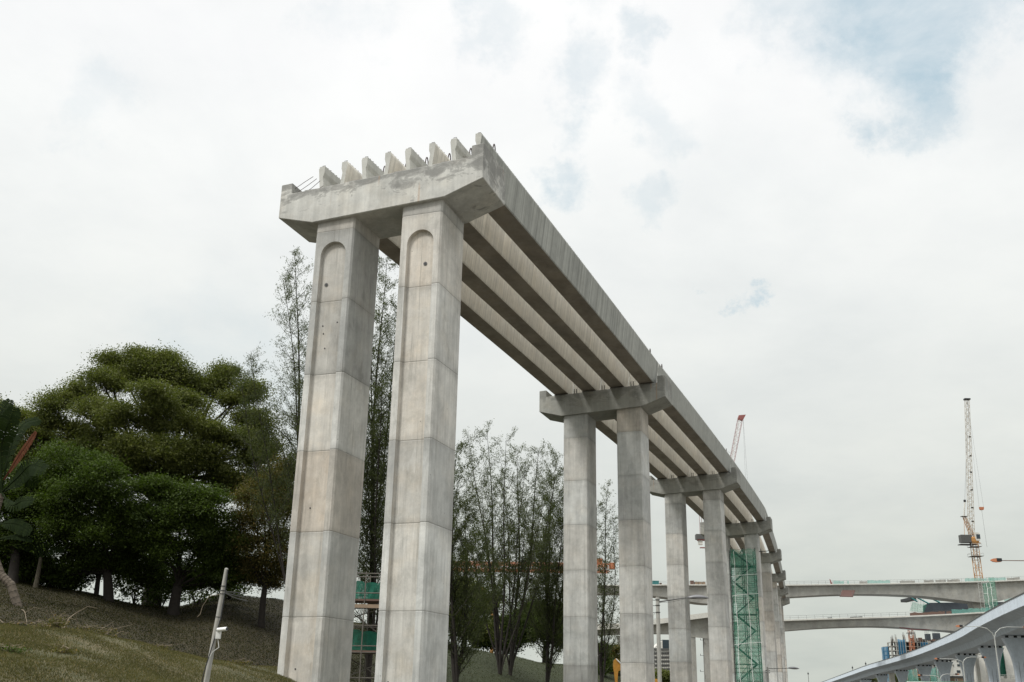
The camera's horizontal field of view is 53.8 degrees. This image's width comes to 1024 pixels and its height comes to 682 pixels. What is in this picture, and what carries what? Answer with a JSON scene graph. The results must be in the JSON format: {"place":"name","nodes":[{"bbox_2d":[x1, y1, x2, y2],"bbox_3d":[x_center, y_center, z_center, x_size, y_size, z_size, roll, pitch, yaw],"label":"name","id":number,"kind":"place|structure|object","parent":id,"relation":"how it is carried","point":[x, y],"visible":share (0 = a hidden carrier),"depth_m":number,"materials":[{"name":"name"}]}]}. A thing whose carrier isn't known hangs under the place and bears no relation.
{"place":"outdoors","nodes":[
{"label":"outdoors","id":0,"kind":"place"},
{"bbox_2d":[0,581,620,681],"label":"hillside","id":1,"kind":"structure","parent":0,"point":[487,666],"depth_m":53.50,"materials":[{"name":"green plant"}]},
{"bbox_2d":[0,620,28,625],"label":"weed clump","id":2,"kind":"object","parent":1,"relation":"on","point":[11,623],"visible":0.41,"depth_m":30.36,"materials":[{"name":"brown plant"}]},
{"bbox_2d":[0,642,30,653],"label":"weed clump","id":3,"kind":"object","parent":1,"relation":"on","point":[8,648],"visible":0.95,"depth_m":24.33,"materials":[{"name":"green plant"}]},
{"bbox_2d":[0,398,48,605],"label":"fan palm","id":4,"kind":"object","parent":1,"relation":"on","point":[9,415],"visible":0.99,"depth_m":50.15,"materials":[{"name":"green plant"}]},
{"bbox_2d":[0,445,52,583],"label":"dense tree","id":5,"kind":"object","parent":1,"relation":"on","point":[6,545],"visible":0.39,"depth_m":57.13,"materials":[{"name":"green plant"}]},
{"bbox_2d":[1,555,58,584],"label":"bush","id":6,"kind":"object","parent":1,"relation":"on","point":[25,568],"visible":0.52,"depth_m":58.19,"materials":[{"name":"green plant"}]},
{"bbox_2d":[0,391,60,522],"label":"spreading tree","id":7,"kind":"object","parent":1,"relation":"on","point":[45,438],"visible":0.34,"depth_m":70.39,"materials":[{"name":"green plant"}]},
{"bbox_2d":[10,617,62,627],"bbox_3d":[-14.643,8.805,31.339,1.301,0.419,1.357,-11,-23,32],"label":"weed clump","id":8,"kind":"object","parent":1,"relation":"on","point":[41,624],"visible":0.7,"depth_m":31.31,"materials":[{"name":"green plant"}]},
{"bbox_2d":[14,529,67,588],"bbox_3d":[-26.625,12.246,56.859,3.094,3.468,0.520,1,-19,0],"label":"sapling","id":9,"kind":"object","parent":1,"relation":"on","point":[56,549],"visible":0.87,"depth_m":56.97,"materials":[{"name":"green plant"}]},
{"bbox_2d":[38,609,76,628],"bbox_3d":[-14.302,8.848,31.755,1.109,0.869,0.875,1,-19,0],"label":"weed clump","id":10,"kind":"object","parent":1,"relation":"on","point":[56,624],"visible":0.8,"depth_m":31.72,"materials":[{"name":"green plant"}]},
{"bbox_2d":[44,643,78,653],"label":"weed clump","id":11,"kind":"object","parent":1,"relation":"on","point":[67,650],"visible":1,"depth_m":26.17,"materials":[{"name":"green plant"}]},
{"bbox_2d":[43,571,93,590],"bbox_3d":[-26.513,14.521,60.422,2.999,1.386,3.369,1,-19,0],"label":"bush","id":12,"kind":"object","parent":1,"relation":"on","point":[79,587],"visible":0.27,"depth_m":60.32,"materials":[{"name":"green plant"}]},
{"bbox_2d":[0,431,155,601],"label":"dense tree","id":13,"kind":"object","parent":1,"relation":"on","point":[96,487],"visible":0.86,"depth_m":57.10,"materials":[{"name":"green plant"}]},
{"bbox_2d":[65,606,94,625],"bbox_3d":[-14.378,9.507,33.642,0.606,1.335,2.020,1,-19,0],"label":"fallen branch","id":14,"kind":"object","parent":1,"relation":"on","point":[77,612],"visible":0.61,"depth_m":33.87,"materials":[{"name":"brown wood"}]},
{"bbox_2d":[72,624,98,631],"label":"weed clump","id":15,"kind":"object","parent":1,"relation":"on","point":[85,628],"visible":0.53,"depth_m":32.52,"materials":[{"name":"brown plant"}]},
{"bbox_2d":[78,545,100,594],"bbox_3d":[-23.899,12.633,59.716,3.081,5.108,3.504,7,-20,-16],"label":"sapling","id":16,"kind":"object","parent":1,"relation":"on","point":[97,585],"visible":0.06,"depth_m":59.31,"materials":[{"name":"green plant"}]},
{"bbox_2d":[88,623,132,636],"bbox_3d":[-13.232,9.488,33.017,1.377,0.624,1.260,15,-24,-35],"label":"weed clump","id":17,"kind":"object","parent":1,"relation":"on","point":[102,632],"visible":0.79,"depth_m":32.98,"materials":[{"name":"green plant"}]},
{"bbox_2d":[101,574,166,603],"bbox_3d":[-22.797,14.785,61.157,3.929,2.497,3.657,-14,-24,36],"label":"bush","id":18,"kind":"object","parent":1,"relation":"on","point":[126,593],"visible":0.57,"depth_m":60.90,"materials":[{"name":"green plant"}]},
{"bbox_2d":[14,338,295,605],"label":"spreading tree","id":19,"kind":"object","parent":1,"relation":"on","point":[146,377],"visible":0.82,"depth_m":67.12,"materials":[{"name":"green plant"}]},
{"bbox_2d":[149,643,173,649],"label":"weed clump","id":20,"kind":"object","parent":1,"relation":"on","point":[166,647],"visible":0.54,"depth_m":34.93,"materials":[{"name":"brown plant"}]},
{"bbox_2d":[130,584,193,607],"bbox_3d":[-21.595,15.451,62.318,3.897,2.260,3.500,1,-19,0],"label":"bush","id":21,"kind":"object","parent":1,"relation":"on","point":[163,598],"visible":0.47,"depth_m":61.73,"materials":[{"name":"green plant"}]},
{"bbox_2d":[0,583,358,681],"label":"grass","id":22,"kind":"structure","parent":1,"relation":"on","point":[21,640],"depth_m":28.14,"materials":[{"name":"green plant"}]},
{"bbox_2d":[113,468,263,615],"bbox_3d":[-19.139,12.421,60.105,9.831,8.401,10.550,1,-19,0],"label":"dense tree","id":23,"kind":"object","parent":1,"relation":"on","point":[202,526],"visible":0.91,"depth_m":57.96,"materials":[{"name":"green plant"}]},
{"bbox_2d":[181,587,231,604],"bbox_3d":[-20.141,15.687,64.452,4.086,2.663,4.345,-8,-21,24],"label":"bush","id":24,"kind":"object","parent":1,"relation":"on","point":[197,599],"visible":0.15,"depth_m":64.19,"materials":[{"name":"green plant"}]},
{"bbox_2d":[197,568,247,681],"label":"utility pole","id":25,"kind":"object","parent":1,"relation":"on","point":[216,634],"visible":1,"depth_m":25.91,"materials":[{"name":"concrete"}]},
{"bbox_2d":[215,584,252,599],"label":"bush","id":26,"kind":"object","parent":1,"relation":"on","point":[239,594],"visible":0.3,"depth_m":66.13,"materials":[{"name":"green plant"}]},
{"bbox_2d":[224,657,254,665],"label":"weed clump","id":27,"kind":"object","parent":1,"relation":"on","point":[240,662],"visible":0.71,"depth_m":37.78,"materials":[{"name":"green plant"}]},
{"bbox_2d":[214,452,296,627],"bbox_3d":[-14.508,11.699,60.300,7.374,11.259,6.580,1,-19,0],"label":"olive tree","id":28,"kind":"object","parent":1,"relation":"on","point":[265,562],"visible":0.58,"depth_m":59.36,"materials":[{"name":"green plant"}]},
{"bbox_2d":[228,245,313,582],"bbox_3d":[-12.663,5.937,59.642,6.915,25.376,7.087,-3,-19,11],"label":"casuarina tree","id":29,"kind":"object","parent":1,"relation":"on","point":[298,381],"visible":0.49,"depth_m":58.87,"materials":[{"name":"green plant"}]},
{"bbox_2d":[350,571,380,681],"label":"scaffold tower","id":30,"kind":"structure","parent":1,"relation":"on","point":[365,642],"depth_m":49.33,"materials":[{"name":"green metal"}]},
{"bbox_2d":[354,256,398,681],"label":"casuarina tree","id":31,"kind":"object","parent":1,"relation":"on","point":[375,475],"visible":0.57,"depth_m":61.89,"materials":[{"name":"green plant"}]},
{"bbox_2d":[448,571,505,647],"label":"background tree","id":32,"kind":"object","parent":1,"relation":"on","point":[485,632],"visible":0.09,"depth_m":107.12,"materials":[{"name":"green plant"}]},
{"bbox_2d":[447,437,508,681],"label":"casuarina tree","id":33,"kind":"object","parent":1,"relation":"on","point":[463,549],"visible":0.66,"depth_m":69.93,"materials":[{"name":"green plant"}]},
{"bbox_2d":[467,600,545,656],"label":"background tree","id":34,"kind":"object","parent":1,"relation":"on","point":[489,647],"visible":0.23,"depth_m":110.61,"materials":[{"name":"green plant"}]},
{"bbox_2d":[459,418,555,674],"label":"casuarina tree","id":35,"kind":"object","parent":1,"relation":"on","point":[497,649],"visible":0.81,"depth_m":83.24,"materials":[{"name":"green plant"}]},
{"bbox_2d":[470,439,563,675],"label":"casuarina tree","id":36,"kind":"object","parent":1,"relation":"on","point":[511,659],"visible":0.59,"depth_m":86.10,"materials":[{"name":"green plant"}]},
{"bbox_2d":[505,443,563,681],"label":"casuarina tree","id":37,"kind":"object","parent":1,"relation":"on","point":[551,613],"visible":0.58,"depth_m":88.11,"materials":[{"name":"green plant"}]},
{"bbox_2d":[508,595,562,662],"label":"background tree","id":38,"kind":"object","parent":1,"relation":"on","point":[534,636],"visible":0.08,"depth_m":112.47,"materials":[{"name":"green plant"}]},
{"bbox_2d":[598,643,613,675],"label":"cypress bush","id":39,"kind":"object","parent":1,"relation":"on","point":[608,661],"visible":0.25,"depth_m":102.36,"materials":[{"name":"green plant"}]},
{"bbox_2d":[596,479,619,681],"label":"casuarina tree","id":40,"kind":"object","parent":1,"relation":"on","point":[603,623],"visible":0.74,"depth_m":97.40,"materials":[{"name":"green plant"}]},
{"bbox_2d":[609,643,619,659],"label":"tree","id":41,"kind":"object","parent":1,"relation":"on","point":[614,649],"visible":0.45,"depth_m":123.80,"materials":[{"name":"green plant"}]},
{"bbox_2d":[608,660,620,674],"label":"hedge","id":42,"kind":"object","parent":1,"relation":"on","point":[619,672],"visible":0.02,"depth_m":106.12,"materials":[{"name":"green plant"}]},
{"bbox_2d":[613,658,657,681],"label":"excavator","id":43,"kind":"object","parent":1,"relation":"on","point":[616,665],"visible":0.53,"depth_m":83.60,"materials":[{"name":"yellow metal"}]},
{"bbox_2d":[0,0,1023,681],"label":"sky","id":44,"kind":"structure","parent":0,"point":[809,214],"materials":[{"name":"white"}]},
{"bbox_2d":[597,613,710,681],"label":"ramp bridge","id":45,"kind":"structure","parent":0,"point":[699,625],"depth_m":208.12,"materials":[{"name":"concrete"}]},
{"bbox_2d":[654,640,669,670],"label":"office block","id":46,"kind":"structure","parent":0,"point":[665,662],"depth_m":248.56,"materials":[{"name":"white concrete"}]},
{"bbox_2d":[729,548,762,681],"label":"netted stair tower","id":47,"kind":"structure","parent":0,"point":[748,566],"depth_m":127.56,"materials":[{"name":"green mesh netting"},{"name":"grey steel"}]},
{"bbox_2d":[597,607,1003,679],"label":"haunched bridge","id":48,"kind":"structure","parent":0,"point":[942,621],"depth_m":295.97,"materials":[{"name":"concrete"}]},
{"bbox_2d":[597,576,1023,681],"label":"haunched bridge","id":49,"kind":"structure","parent":0,"point":[966,591],"depth_m":338.15,"materials":[{"name":"concrete"}]},
{"bbox_2d":[840,588,854,596],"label":"access platform","id":50,"kind":"structure","parent":49,"relation":"hanging from","point":[847,593],"depth_m":334.04,"materials":[{"name":"pink metal"}]},
{"bbox_2d":[881,631,940,681],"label":"unfinished tower block","id":51,"kind":"structure","parent":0,"point":[901,646],"depth_m":578.21,"materials":[{"name":"blue concrete"}]},
{"bbox_2d":[935,660,963,681],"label":"white building","id":52,"kind":"structure","parent":0,"point":[957,667],"depth_m":400.67,"materials":[{"name":"grey concrete"}]},
{"bbox_2d":[900,598,1010,613],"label":"unfinished bridge","id":53,"kind":"structure","parent":0,"point":[935,607],"depth_m":379.40,"materials":[{"name":"metal"}]},
{"bbox_2d":[950,676,962,681],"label":"site building","id":54,"kind":"structure","parent":0,"point":[956,678],"depth_m":285.20,"materials":[{"name":"grey metal"}]},
{"bbox_2d":[977,578,996,611],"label":"netted access tower","id":55,"kind":"structure","parent":0,"point":[983,597],"depth_m":322.98,"materials":[{"name":"green"}]},
{"label":"ground","id":56,"kind":"structure","parent":0,"visible":0},
{"bbox_2d":[277,143,504,681],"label":"viaduct pier","id":57,"kind":"structure","parent":56,"relation":"on","point":[426,213],"depth_m":40.21,"materials":[{"name":"concrete"}]},
{"bbox_2d":[319,160,573,394],"bbox_3d":[-2.033,-2.096,61.450,1.480,2.865,35.372,-6,-20,19],"label":"bridge girder","id":58,"kind":"object","parent":57,"relation":"on","point":[479,314],"visible":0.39,"depth_m":62.82,"materials":[{"name":"concrete"}]},
{"bbox_2d":[362,151,600,390],"bbox_3d":[0.009,-2.396,60.785,1.480,2.865,35.352,-6,-20,19],"label":"bridge girder","id":59,"kind":"object","parent":57,"relation":"on","point":[486,282],"visible":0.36,"depth_m":60.14,"materials":[{"name":"concrete"}]},
{"bbox_2d":[405,142,628,387],"bbox_3d":[2.031,-2.693,60.127,1.480,2.865,35.333,-6,-20,19],"label":"bridge girder","id":60,"kind":"object","parent":57,"relation":"on","point":[491,243],"visible":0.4,"depth_m":56.95,"materials":[{"name":"concrete"}]},
{"bbox_2d":[450,132,657,383],"bbox_3d":[4.087,-2.995,59.459,1.480,2.865,35.314,-6,-20,19],"label":"bridge girder","id":61,"kind":"object","parent":57,"relation":"on","point":[523,221],"visible":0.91,"depth_m":55.06,"materials":[{"name":"concrete"}]},
{"bbox_2d":[462,558,614,573],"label":"tower crane","id":62,"kind":"object","parent":56,"relation":"on","point":[611,565],"visible":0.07,"depth_m":161.60,"materials":[{"name":"orange paint"}]},
{"bbox_2d":[539,375,671,681],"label":"viaduct pier","id":63,"kind":"structure","parent":56,"relation":"on","point":[630,409],"depth_m":71.86,"materials":[{"name":"concrete"}]},
{"bbox_2d":[572,384,669,478],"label":"bridge girder","id":64,"kind":"object","parent":63,"relation":"on","point":[658,469],"visible":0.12,"depth_m":91.23,"materials":[{"name":"concrete"}]},
{"bbox_2d":[600,379,689,476],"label":"bridge girder","id":65,"kind":"object","parent":63,"relation":"on","point":[667,455],"visible":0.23,"depth_m":98.40,"materials":[{"name":"concrete"}]},
{"bbox_2d":[628,373,709,474],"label":"bridge girder","id":66,"kind":"object","parent":63,"relation":"on","point":[667,430],"visible":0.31,"depth_m":93.28,"materials":[{"name":"concrete"}]},
{"bbox_2d":[657,363,730,472],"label":"bridge girder","id":67,"kind":"object","parent":63,"relation":"on","point":[685,417],"visible":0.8,"depth_m":90.10,"materials":[{"name":"concrete"}]},
{"bbox_2d":[655,668,669,681],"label":"tree","id":68,"kind":"object","parent":56,"relation":"on","point":[665,676],"visible":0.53,"depth_m":141.56,"materials":[{"name":"green plant"}]},
{"bbox_2d":[653,595,707,681],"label":"street lamp","id":69,"kind":"object","parent":56,"relation":"on","point":[659,666],"visible":1,"depth_m":40.48,"materials":[{"name":"metal"}]},
{"bbox_2d":[650,467,740,681],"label":"viaduct pier","id":70,"kind":"structure","parent":56,"relation":"on","point":[712,488],"depth_m":103.85,"materials":[{"name":"concrete"}]},
{"bbox_2d":[669,470,703,519],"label":"bridge girder","id":71,"kind":"object","parent":70,"relation":"on","point":[695,503],"visible":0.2,"depth_m":125.51,"materials":[{"name":"concrete"}]},
{"bbox_2d":[689,467,733,522],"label":"bridge girder","id":72,"kind":"object","parent":70,"relation":"on","point":[729,514],"visible":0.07,"depth_m":135.02,"materials":[{"name":"concrete"}]},
{"bbox_2d":[709,464,748,521],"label":"bridge girder","id":73,"kind":"object","parent":70,"relation":"on","point":[735,505],"visible":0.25,"depth_m":128.52,"materials":[{"name":"concrete"}]},
{"bbox_2d":[730,458,764,520],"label":"bridge girder","id":74,"kind":"object","parent":70,"relation":"on","point":[746,494],"visible":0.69,"depth_m":124.55,"materials":[{"name":"concrete"}]},
{"bbox_2d":[695,415,747,547],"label":"tower crane","id":75,"kind":"object","parent":56,"relation":"on","point":[700,538],"visible":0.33,"depth_m":336.92,"materials":[{"name":"red paint"}]},
{"bbox_2d":[700,517,772,681],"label":"viaduct pier","id":76,"kind":"structure","parent":56,"relation":"on","point":[751,532],"depth_m":136.48,"materials":[{"name":"concrete"}]},
{"bbox_2d":[730,538,737,554],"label":"bridge girder","id":77,"kind":"object","parent":76,"relation":"on","point":[733,544],"visible":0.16,"depth_m":166.66,"materials":[{"name":"concrete"}]},
{"bbox_2d":[733,515,744,553],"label":"bridge girder","id":78,"kind":"object","parent":76,"relation":"on","point":[740,543],"visible":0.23,"depth_m":158.12,"materials":[{"name":"concrete"}]},
{"bbox_2d":[749,512,762,552],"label":"bridge girder","id":79,"kind":"object","parent":76,"relation":"on","point":[761,541],"visible":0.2,"depth_m":165.69,"materials":[{"name":"concrete"}]},
{"bbox_2d":[763,509,775,551],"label":"bridge girder","id":80,"kind":"object","parent":76,"relation":"on","point":[770,540],"visible":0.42,"depth_m":160.29,"materials":[{"name":"concrete"}]},
{"bbox_2d":[731,549,781,681],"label":"viaduct pier","id":81,"kind":"structure","parent":56,"relation":"on","point":[768,559],"depth_m":168.39,"materials":[{"name":"concrete"}]},
{"bbox_2d":[773,543,780,572],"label":"bridge girder","id":82,"kind":"object","parent":81,"relation":"on","point":[777,567],"visible":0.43,"depth_m":194.87,"materials":[{"name":"concrete"}]},
{"bbox_2d":[772,570,785,681],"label":"viaduct pier","id":83,"kind":"structure","parent":56,"relation":"on","point":[777,578],"depth_m":201.00,"materials":[{"name":"concrete"}]},
{"bbox_2d":[778,564,783,588],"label":"bridge girder","id":84,"kind":"object","parent":83,"relation":"on","point":[781,584],"visible":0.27,"depth_m":228.56,"materials":[{"name":"concrete"}]},
{"bbox_2d":[765,667,798,681],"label":"street lamp","id":85,"kind":"object","parent":56,"relation":"on","point":[767,670],"visible":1,"depth_m":76.12,"materials":[{"name":"metal"}]},
{"bbox_2d":[777,586,788,681],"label":"viaduct pier","id":86,"kind":"structure","parent":56,"relation":"on","point":[782,592],"depth_m":233.95,"materials":[{"name":"concrete"}]},
{"bbox_2d":[781,597,789,681],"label":"viaduct pier","id":87,"kind":"structure","parent":56,"relation":"on","point":[784,602],"depth_m":267.14,"materials":[{"name":"concrete"}]},
{"bbox_2d":[875,674,888,681],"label":"flared pier","id":88,"kind":"structure","parent":56,"relation":"on","point":[882,678],"depth_m":373.76,"materials":[{"name":"blue paint"}]},
{"bbox_2d":[888,673,894,681],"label":"concrete pier","id":89,"kind":"structure","parent":56,"relation":"on","point":[891,677],"depth_m":361.47,"materials":[{"name":"grey concrete"}]},
{"bbox_2d":[894,670,908,681],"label":"flared pier","id":90,"kind":"structure","parent":56,"relation":"on","point":[901,675],"depth_m":334.16,"materials":[{"name":"blue paint"}]},
{"bbox_2d":[907,668,918,680],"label":"netted scaffold","id":91,"kind":"object","parent":56,"relation":"on","point":[912,675],"visible":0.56,"depth_m":399.72,"materials":[{"name":"green fabric"}]},
{"bbox_2d":[908,630,917,675],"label":"tower crane","id":92,"kind":"object","parent":56,"relation":"on","point":[909,636],"visible":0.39,"depth_m":573.20,"materials":[{"name":"orange paint"}]},
{"bbox_2d":[916,665,932,680],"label":"flared pier","id":93,"kind":"structure","parent":56,"relation":"on","point":[924,670],"depth_m":296.49,"materials":[{"name":"blue paint"}]},
{"bbox_2d":[906,681,951,681],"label":"road sign","id":94,"kind":"object","parent":56,"relation":"on","point":[928,681],"visible":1,"depth_m":90.25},
{"bbox_2d":[930,668,939,680],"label":"netted scaffold","id":95,"kind":"object","parent":56,"relation":"on","point":[934,677],"visible":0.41,"depth_m":409.40,"materials":[{"name":"green fabric"}]},
{"bbox_2d":[918,673,959,680],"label":"twin arm street lamp","id":96,"kind":"object","parent":56,"relation":"on","point":[936,676],"visible":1,"depth_m":190.30,"materials":[{"name":"grey metal"}]},
{"bbox_2d":[934,660,952,680],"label":"flared pier","id":97,"kind":"structure","parent":56,"relation":"on","point":[942,666],"depth_m":260.54,"materials":[{"name":"blue paint"}]},
{"bbox_2d":[950,664,953,675],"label":"concrete pier","id":98,"kind":"structure","parent":56,"relation":"on","point":[952,671],"depth_m":314.51,"materials":[{"name":"grey concrete"}]},
{"bbox_2d":[934,656,985,681],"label":"twin arm street lamp","id":99,"kind":"object","parent":56,"relation":"on","point":[963,664],"visible":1,"depth_m":148.15,"materials":[{"name":"grey metal"}]},
{"bbox_2d":[955,653,976,681],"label":"flared pier","id":100,"kind":"structure","parent":56,"relation":"on","point":[969,664],"depth_m":226.53,"materials":[{"name":"blue paint"}]},
{"bbox_2d":[958,398,986,580],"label":"tower crane","id":101,"kind":"object","parent":56,"relation":"on","point":[971,540],"visible":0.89,"depth_m":417.90,"materials":[{"name":"yellow paint"}]},
{"bbox_2d":[975,653,986,681],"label":"concrete pier","id":102,"kind":"structure","parent":56,"relation":"on","point":[981,670],"depth_m":250.19,"materials":[{"name":"grey concrete"}]},
{"bbox_2d":[956,625,1023,681],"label":"twin arm street lamp","id":103,"kind":"object","parent":56,"relation":"on","point":[994,642],"visible":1,"depth_m":113.65,"materials":[{"name":"grey metal"}]},
{"bbox_2d":[978,646,1003,681],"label":"flared pier","id":104,"kind":"structure","parent":56,"relation":"on","point":[989,654],"depth_m":194.42,"materials":[{"name":"blue paint"}]},
{"bbox_2d":[990,558,1023,561],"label":"street lamp","id":105,"kind":"object","parent":56,"relation":"on","point":[996,560],"visible":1,"depth_m":78.91,"materials":[{"name":"orange metal"}]},
{"bbox_2d":[1000,646,1015,681],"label":"concrete pier","id":106,"kind":"structure","parent":56,"relation":"on","point":[1006,669],"depth_m":221.51,"materials":[{"name":"grey concrete"}]},
{"bbox_2d":[1001,635,1023,681],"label":"flared pier","id":107,"kind":"structure","parent":56,"relation":"on","point":[1015,646],"depth_m":164.33,"materials":[{"name":"blue paint"}]},
{"bbox_2d":[823,592,1023,681],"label":"elevated ramp","id":108,"kind":"structure","parent":107,"relation":"on","point":[1008,614],"depth_m":209.07,"materials":[{"name":"blue paint"}]}
]}

